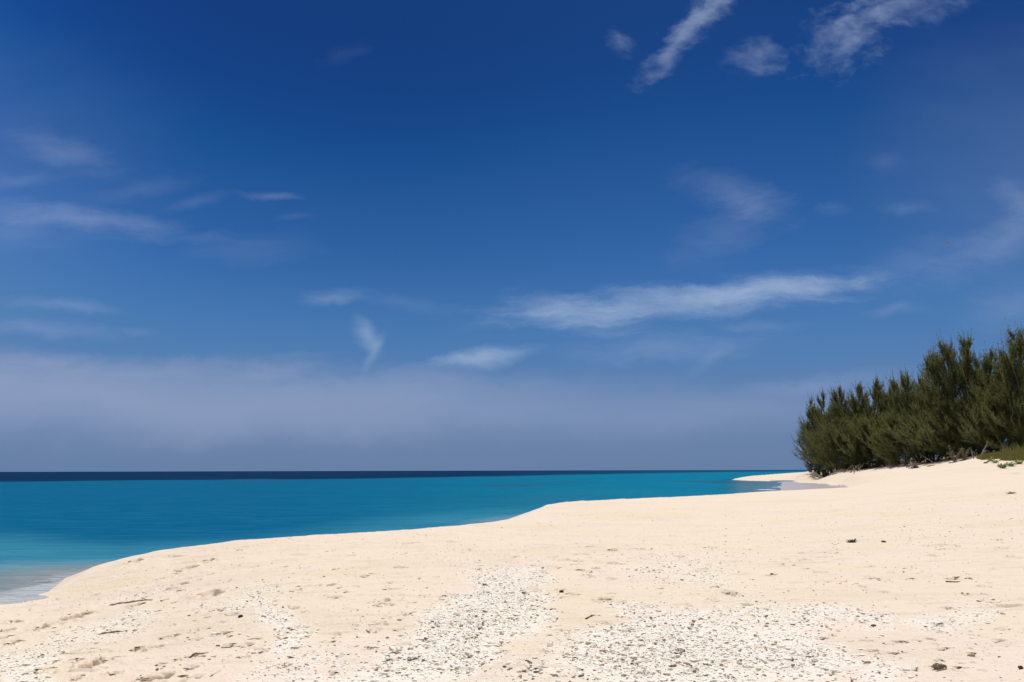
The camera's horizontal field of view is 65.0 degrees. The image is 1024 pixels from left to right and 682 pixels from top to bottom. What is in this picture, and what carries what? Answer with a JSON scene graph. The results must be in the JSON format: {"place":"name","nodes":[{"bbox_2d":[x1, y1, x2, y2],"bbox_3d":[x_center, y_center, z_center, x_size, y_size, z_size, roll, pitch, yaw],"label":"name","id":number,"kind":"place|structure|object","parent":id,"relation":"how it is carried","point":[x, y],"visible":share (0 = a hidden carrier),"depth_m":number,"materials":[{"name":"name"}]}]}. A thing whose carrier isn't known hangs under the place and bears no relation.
{"place":"outdoors","nodes":[
{"label":"outdoors","id":0,"kind":"place"},
{"bbox_2d":[0,470,813,603],"bbox_3d":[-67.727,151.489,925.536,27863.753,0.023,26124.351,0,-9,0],"label":"sea","id":1,"kind":"structure","parent":0,"point":[56,524],"depth_m":59.35,"materials":[{"name":"liquid"}]},
{"bbox_2d":[0,450,1023,681],"bbox_3d":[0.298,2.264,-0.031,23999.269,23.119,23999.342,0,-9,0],"label":"beach","id":2,"kind":"structure","parent":0,"point":[945,485],"depth_m":11.19,"materials":[{"name":"beige sand"}]},
{"bbox_2d":[111,597,152,605],"bbox_3d":[-5.733,3.956,12.193,0.815,0.152,0.108,-4,-10,20],"label":"twig","id":3,"kind":"object","parent":2,"relation":"on","point":[130,601],"visible":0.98,"depth_m":12.17,"materials":[{"name":"beige wood"}]},
{"bbox_2d":[6,535,1009,680],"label":"debris","id":4,"kind":"object","parent":2,"relation":"on","point":[62,652],"visible":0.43,"depth_m":7.95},
{"bbox_2d":[0,491,1023,681],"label":"gravel","id":5,"kind":"structure","parent":2,"relation":"on","point":[619,642],"depth_m":8.01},
{"bbox_2d":[802,461,813,472],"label":"sparse bush","id":6,"kind":"object","parent":2,"relation":"on","point":[808,466],"visible":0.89,"depth_m":163.93,"materials":[{"name":"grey plant"}]},
{"bbox_2d":[791,403,833,476],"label":"casuarina tree","id":7,"kind":"object","parent":2,"relation":"on","point":[809,414],"visible":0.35,"depth_m":168.10,"materials":[{"name":"green plant"}]},
{"bbox_2d":[811,463,821,474],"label":"sparse bush","id":8,"kind":"object","parent":2,"relation":"on","point":[818,468],"visible":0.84,"depth_m":162.51,"materials":[{"name":"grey plant"}]},
{"bbox_2d":[792,422,853,470],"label":"casuarina tree","id":9,"kind":"object","parent":2,"relation":"on","point":[810,450],"visible":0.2,"depth_m":159.80,"materials":[{"name":"green plant"}]},
{"bbox_2d":[798,389,848,471],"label":"casuarina tree","id":10,"kind":"object","parent":2,"relation":"on","point":[821,405],"visible":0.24,"depth_m":171.18,"materials":[{"name":"green plant"}]},
{"bbox_2d":[822,468,830,476],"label":"sparse bush","id":11,"kind":"object","parent":2,"relation":"on","point":[826,473],"visible":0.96,"depth_m":158.68,"materials":[{"name":"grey plant"}]},
{"bbox_2d":[796,408,871,469],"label":"casuarina tree","id":12,"kind":"object","parent":2,"relation":"on","point":[825,437],"visible":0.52,"depth_m":145.42,"materials":[{"name":"green plant"}]},
{"bbox_2d":[805,382,864,466],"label":"casuarina tree","id":13,"kind":"object","parent":2,"relation":"on","point":[837,409],"visible":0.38,"depth_m":154.99,"materials":[{"name":"green plant"}]},
{"bbox_2d":[834,381,876,461],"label":"casuarina tree","id":14,"kind":"object","parent":2,"relation":"on","point":[852,400],"visible":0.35,"depth_m":152.13,"materials":[{"name":"green plant"}]},
{"bbox_2d":[818,410,895,468],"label":"casuarina tree","id":15,"kind":"object","parent":2,"relation":"on","point":[855,442],"visible":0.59,"depth_m":140.32,"materials":[{"name":"green plant"}]},
{"bbox_2d":[855,370,890,463],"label":"casuarina tree","id":16,"kind":"object","parent":2,"relation":"on","point":[877,390],"visible":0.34,"depth_m":148.62,"materials":[{"name":"green plant"}]},
{"bbox_2d":[837,405,912,465],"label":"casuarina tree","id":17,"kind":"object","parent":2,"relation":"on","point":[878,414],"visible":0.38,"depth_m":138.05,"materials":[{"name":"green plant"}]},
{"bbox_2d":[870,383,896,460],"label":"casuarina tree","id":18,"kind":"object","parent":2,"relation":"on","point":[889,396],"visible":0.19,"depth_m":147.69,"materials":[{"name":"green plant"}]},
{"bbox_2d":[862,409,931,464],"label":"casuarina tree","id":19,"kind":"object","parent":2,"relation":"on","point":[886,439],"visible":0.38,"depth_m":128.70,"materials":[{"name":"green plant"}]},
{"bbox_2d":[879,366,920,462],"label":"casuarina tree","id":20,"kind":"object","parent":2,"relation":"on","point":[897,395],"visible":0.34,"depth_m":129.16,"materials":[{"name":"green plant"}]},
{"bbox_2d":[908,461,920,468],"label":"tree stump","id":21,"kind":"object","parent":2,"relation":"on","point":[913,466],"visible":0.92,"depth_m":106.65,"materials":[{"name":"brown wood"}]},
{"bbox_2d":[896,371,934,460],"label":"casuarina tree","id":22,"kind":"object","parent":2,"relation":"on","point":[906,403],"visible":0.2,"depth_m":126.12,"materials":[{"name":"green plant"}]},
{"bbox_2d":[878,399,958,462],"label":"casuarina tree","id":23,"kind":"object","parent":2,"relation":"on","point":[911,441],"visible":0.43,"depth_m":121.32,"materials":[{"name":"green plant"}]},
{"bbox_2d":[904,350,954,438],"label":"casuarina tree","id":24,"kind":"object","parent":2,"relation":"on","point":[925,389],"visible":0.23,"depth_m":121.79,"materials":[{"name":"green plant"}]},
{"bbox_2d":[896,393,980,458],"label":"casuarina tree","id":25,"kind":"object","parent":2,"relation":"on","point":[936,448],"visible":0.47,"depth_m":114.10,"materials":[{"name":"green plant"}]},
{"bbox_2d":[931,663,946,668],"bbox_3d":[3.350,2.553,6.308,0.119,0.043,0.080,0,-9,0],"label":"seaweed tuft","id":26,"kind":"object","parent":2,"relation":"on","point":[938,666],"visible":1,"depth_m":6.29,"materials":[{"name":"brown plant"}]},
{"bbox_2d":[910,329,982,442],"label":"casuarina tree","id":27,"kind":"object","parent":2,"relation":"on","point":[937,360],"visible":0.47,"depth_m":117.98,"materials":[{"name":"green plant"}]},
{"bbox_2d":[946,445,962,461],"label":"sparse bush","id":28,"kind":"object","parent":2,"relation":"on","point":[952,456],"visible":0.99,"depth_m":101.87,"materials":[{"name":"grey plant"}]},
{"bbox_2d":[931,325,981,435],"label":"casuarina tree","id":29,"kind":"object","parent":2,"relation":"on","point":[965,354],"visible":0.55,"depth_m":115.14,"materials":[{"name":"green plant"}]},
{"bbox_2d":[921,392,1007,454],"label":"casuarina tree","id":30,"kind":"object","parent":2,"relation":"on","point":[963,416],"visible":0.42,"depth_m":111.11,"materials":[{"name":"green plant"}]},
{"bbox_2d":[960,447,970,459],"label":"sparse bush","id":31,"kind":"object","parent":2,"relation":"on","point":[963,455],"visible":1,"depth_m":100.90,"materials":[{"name":"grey plant"}]},
{"bbox_2d":[954,341,997,451],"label":"casuarina tree","id":32,"kind":"object","parent":2,"relation":"on","point":[986,366],"visible":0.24,"depth_m":111.30,"materials":[{"name":"green plant"}]},
{"bbox_2d":[947,386,1023,451],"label":"casuarina tree","id":33,"kind":"object","parent":2,"relation":"on","point":[978,408],"visible":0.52,"depth_m":105.51,"materials":[{"name":"green plant"}]},
{"bbox_2d":[970,353,1021,447],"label":"casuarina tree","id":34,"kind":"object","parent":2,"relation":"on","point":[996,376],"visible":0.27,"depth_m":107.27,"materials":[{"name":"green plant"}]},
{"bbox_2d":[975,392,1023,450],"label":"casuarina tree","id":35,"kind":"object","parent":2,"relation":"on","point":[1018,432],"visible":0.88,"depth_m":102.22,"materials":[{"name":"green plant"}]},
{"bbox_2d":[976,450,1023,460],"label":"grass","id":36,"kind":"structure","parent":2,"relation":"on","point":[1009,455],"depth_m":87.61,"materials":[{"name":"green plant"}]},
{"bbox_2d":[978,315,1023,421],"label":"casuarina tree","id":37,"kind":"object","parent":2,"relation":"on","point":[1009,365],"visible":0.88,"depth_m":104.30,"materials":[{"name":"green plant"}]},
{"bbox_2d":[997,462,1008,467],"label":"beach plant","id":38,"kind":"object","parent":2,"relation":"on","point":[1004,465],"visible":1,"depth_m":76.96,"materials":[{"name":"green plant"}]},
{"bbox_2d":[0,0,1023,471],"label":"sky","id":39,"kind":"structure","parent":0,"point":[236,235],"materials":[{"name":"blue"}]},
{"bbox_2d":[1002,441,1023,451],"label":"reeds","id":40,"kind":"object","parent":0,"point":[1015,448],"visible":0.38,"depth_m":95.08,"materials":[{"name":"green plant"}]}
]}

